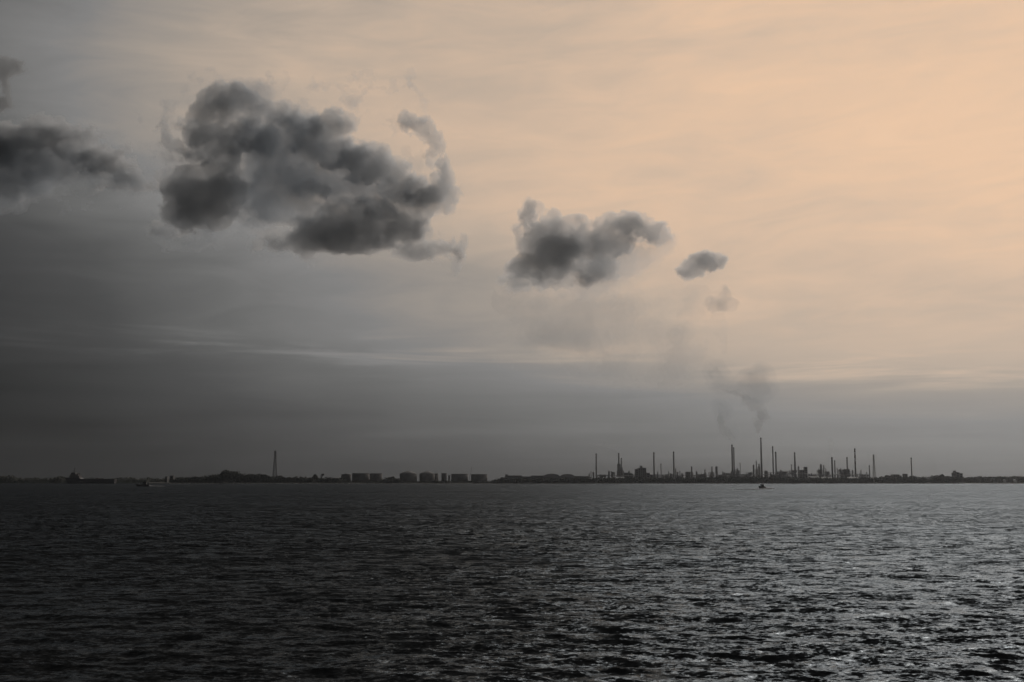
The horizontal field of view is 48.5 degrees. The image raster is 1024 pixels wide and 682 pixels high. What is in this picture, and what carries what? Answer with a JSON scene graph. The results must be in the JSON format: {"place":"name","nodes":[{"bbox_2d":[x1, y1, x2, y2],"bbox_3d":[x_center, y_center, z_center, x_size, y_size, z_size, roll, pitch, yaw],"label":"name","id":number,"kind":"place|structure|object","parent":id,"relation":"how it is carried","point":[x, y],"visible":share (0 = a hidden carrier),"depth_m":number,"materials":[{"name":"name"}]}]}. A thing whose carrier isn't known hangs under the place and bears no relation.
{"place":"outdoors","nodes":[
{"label":"outdoors","id":0,"kind":"place"},
{"bbox_2d":[0,476,169,482],"bbox_3d":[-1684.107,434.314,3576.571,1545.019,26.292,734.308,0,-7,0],"label":"shore","id":1,"kind":"structure","parent":0,"point":[60,480],"depth_m":3226.81,"materials":[{"name":"black"}]},
{"bbox_2d":[0,475,169,482],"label":"treeline","id":2,"kind":"object","parent":1,"relation":"on","point":[21,479],"visible":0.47,"depth_m":3231.71,"materials":[{"name":"black plant"}]},
{"bbox_2d":[500,474,521,479],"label":"building","id":3,"kind":"structure","parent":0,"point":[513,476],"depth_m":3063.78,"materials":[{"name":"grey concrete"}]},
{"bbox_2d":[0,480,1023,681],"bbox_3d":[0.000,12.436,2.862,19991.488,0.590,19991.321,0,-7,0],"label":"sea","id":4,"kind":"structure","parent":0,"point":[124,582],"depth_m":132.38,"materials":[{"name":"liquid"}]},
{"bbox_2d":[65,470,116,483],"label":"supply ship","id":5,"kind":"object","parent":4,"relation":"on","point":[75,478],"visible":0.93,"depth_m":3017.72,"materials":[{"name":"paint"}]},
{"bbox_2d":[136,482,149,485],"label":"motor launch","id":6,"kind":"object","parent":4,"relation":"on","point":[144,484],"visible":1,"depth_m":1857.62,"materials":[{"name":"paint"}]},
{"bbox_2d":[0,0,1023,479],"label":"sky","id":7,"kind":"structure","parent":0,"point":[494,238],"materials":[{"name":"grey"}]},
{"bbox_2d":[148,482,964,483],"bbox_3d":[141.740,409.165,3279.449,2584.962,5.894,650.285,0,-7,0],"label":"ground","id":8,"kind":"structure","parent":0,"point":[539,483],"depth_m":2963.65,"materials":[{"name":"soil"}]},
{"bbox_2d":[170,471,344,482],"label":"treeline","id":9,"kind":"object","parent":8,"relation":"on","point":[236,476],"visible":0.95,"depth_m":2987.53,"materials":[{"name":"black plant"}]},
{"bbox_2d":[272,451,276,476],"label":"lattice mast","id":10,"kind":"object","parent":8,"relation":"on","point":[275,466],"visible":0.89,"depth_m":3033.80,"materials":[{"name":"metal"}]},
{"bbox_2d":[341,473,351,481],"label":"storage tank","id":11,"kind":"object","parent":8,"relation":"on","point":[346,477],"visible":0.84,"depth_m":3106.03,"materials":[{"name":"metal"}]},
{"bbox_2d":[352,473,368,481],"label":"storage tank","id":12,"kind":"object","parent":8,"relation":"on","point":[357,477],"visible":0.92,"depth_m":3082.65,"materials":[{"name":"metal"}]},
{"bbox_2d":[369,473,382,480],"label":"storage tank","id":13,"kind":"object","parent":8,"relation":"on","point":[375,476],"visible":0.94,"depth_m":3063.36,"materials":[{"name":"metal"}]},
{"bbox_2d":[400,471,416,481],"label":"storage tank","id":14,"kind":"object","parent":8,"relation":"on","point":[406,476],"visible":0.93,"depth_m":3068.44,"materials":[{"name":"metal"}]},
{"bbox_2d":[419,471,434,481],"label":"storage tank","id":15,"kind":"object","parent":8,"relation":"on","point":[426,475],"visible":0.99,"depth_m":3081.11,"materials":[{"name":"metal"}]},
{"bbox_2d":[441,473,446,480],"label":"storage tank","id":16,"kind":"object","parent":8,"relation":"on","point":[443,476],"visible":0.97,"depth_m":3071.93,"materials":[{"name":"metal"}]},
{"bbox_2d":[451,474,467,481],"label":"storage tank","id":17,"kind":"object","parent":8,"relation":"on","point":[458,477],"visible":0.95,"depth_m":3072.90,"materials":[{"name":"metal"}]},
{"bbox_2d":[471,474,487,481],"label":"storage tank","id":18,"kind":"object","parent":8,"relation":"on","point":[479,477],"visible":0.94,"depth_m":3063.78,"materials":[{"name":"metal"}]},
{"bbox_2d":[522,476,542,479],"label":"building","id":19,"kind":"structure","parent":8,"relation":"on","point":[531,477],"depth_m":3092.12,"materials":[{"name":"grey concrete"}]},
{"bbox_2d":[543,474,559,478],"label":"building","id":20,"kind":"structure","parent":8,"relation":"on","point":[548,476],"depth_m":3085.07,"materials":[{"name":"grey concrete"}]},
{"bbox_2d":[597,475,634,478],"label":"pipe rack","id":21,"kind":"object","parent":8,"relation":"on","point":[615,475],"visible":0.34,"depth_m":3054.69,"materials":[{"name":"metal"}]},
{"bbox_2d":[617,453,620,474],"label":"chimney","id":22,"kind":"object","parent":8,"relation":"on","point":[618,466],"visible":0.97,"depth_m":3263.82,"materials":[{"name":"concrete"}]},
{"bbox_2d":[340,475,964,483],"bbox_3d":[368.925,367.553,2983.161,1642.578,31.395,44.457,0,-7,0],"label":"treeline","id":23,"kind":"object","parent":8,"relation":"on","point":[888,479],"visible":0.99,"depth_m":2975.56,"materials":[{"name":"black plant"}]},
{"bbox_2d":[653,452,654,477],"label":"chimney","id":24,"kind":"object","parent":8,"relation":"on","point":[653,465],"visible":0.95,"depth_m":3162.25,"materials":[{"name":"concrete"}]},
{"bbox_2d":[673,451,674,478],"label":"chimney","id":25,"kind":"object","parent":8,"relation":"on","point":[673,467],"visible":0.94,"depth_m":3131.95,"materials":[{"name":"concrete"}]},
{"bbox_2d":[731,445,733,476],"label":"chimney","id":26,"kind":"object","parent":8,"relation":"on","point":[732,473],"visible":0.81,"depth_m":3161.87,"materials":[{"name":"concrete"}]},
{"bbox_2d":[733,447,734,476],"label":"chimney","id":27,"kind":"object","parent":8,"relation":"on","point":[733,461],"visible":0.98,"depth_m":3110.02,"materials":[{"name":"metal"}]},
{"bbox_2d":[734,474,778,480],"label":"pipe rack","id":28,"kind":"object","parent":8,"relation":"on","point":[757,474],"visible":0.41,"depth_m":3051.11,"materials":[{"name":"metal"}]},
{"bbox_2d":[760,437,762,476],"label":"chimney","id":29,"kind":"object","parent":8,"relation":"on","point":[761,455],"visible":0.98,"depth_m":3246.02,"materials":[{"name":"concrete"}]},
{"bbox_2d":[772,446,773,475],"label":"chimney","id":30,"kind":"object","parent":8,"relation":"on","point":[772,460],"visible":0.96,"depth_m":3069.46,"materials":[{"name":"concrete"}]},
{"bbox_2d":[775,452,776,481],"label":"chimney","id":31,"kind":"object","parent":8,"relation":"on","point":[775,465],"visible":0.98,"depth_m":3139.05,"materials":[{"name":"concrete"}]},
{"bbox_2d":[779,470,789,481],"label":"process unit","id":32,"kind":"object","parent":8,"relation":"on","point":[785,474],"visible":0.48,"depth_m":3244.56,"materials":[{"name":"metal"}]},
{"bbox_2d":[790,468,796,476],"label":"process unit","id":33,"kind":"object","parent":8,"relation":"on","point":[792,471],"visible":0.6,"depth_m":3191.16,"materials":[{"name":"metal"}]},
{"bbox_2d":[794,452,795,476],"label":"chimney","id":34,"kind":"object","parent":8,"relation":"on","point":[794,463],"visible":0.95,"depth_m":3275.95,"materials":[{"name":"metal"}]},
{"bbox_2d":[799,467,807,479],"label":"building","id":35,"kind":"structure","parent":8,"relation":"on","point":[803,472],"depth_m":3172.14,"materials":[{"name":"grey concrete"}]},
{"bbox_2d":[831,457,833,477],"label":"chimney","id":36,"kind":"object","parent":8,"relation":"on","point":[832,467],"visible":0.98,"depth_m":3083.44,"materials":[{"name":"concrete"}]},
{"bbox_2d":[837,468,846,481],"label":"process unit","id":37,"kind":"object","parent":8,"relation":"on","point":[840,470],"visible":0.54,"depth_m":3250.74,"materials":[{"name":"metal"}]},
{"bbox_2d":[843,470,850,477],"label":"process unit","id":38,"kind":"object","parent":8,"relation":"on","point":[847,473],"visible":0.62,"depth_m":3084.91,"materials":[{"name":"metal"}]},
{"bbox_2d":[854,448,856,476],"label":"chimney","id":39,"kind":"object","parent":8,"relation":"on","point":[855,462],"visible":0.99,"depth_m":3212.31,"materials":[{"name":"concrete"}]},
{"bbox_2d":[873,454,875,480],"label":"smokestack","id":40,"kind":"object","parent":8,"relation":"on","point":[874,475],"depth_m":3119.07,"materials":[{"name":"metal"}]},
{"bbox_2d":[951,471,962,477],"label":"building","id":41,"kind":"structure","parent":8,"relation":"on","point":[956,474],"depth_m":3111.97,"materials":[{"name":"grey"}]},
{"bbox_2d":[560,474,574,478],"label":"building","id":42,"kind":"structure","parent":0,"point":[570,476],"depth_m":3076.62,"materials":[{"name":"grey"}]},
{"bbox_2d":[634,466,652,478],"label":"building","id":43,"kind":"structure","parent":0,"point":[640,472],"depth_m":3145.85,"materials":[{"name":"grey concrete"}]},
{"bbox_2d":[965,482,1023,483],"bbox_3d":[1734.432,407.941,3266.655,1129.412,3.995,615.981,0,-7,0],"label":"shore","id":44,"kind":"structure","parent":0,"point":[995,483],"depth_m":2982.47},
{"bbox_2d":[955,476,1023,482],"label":"treeline","id":45,"kind":"object","parent":44,"relation":"on","point":[988,479],"visible":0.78,"depth_m":3045.74,"materials":[{"name":"black plant"}]}
]}

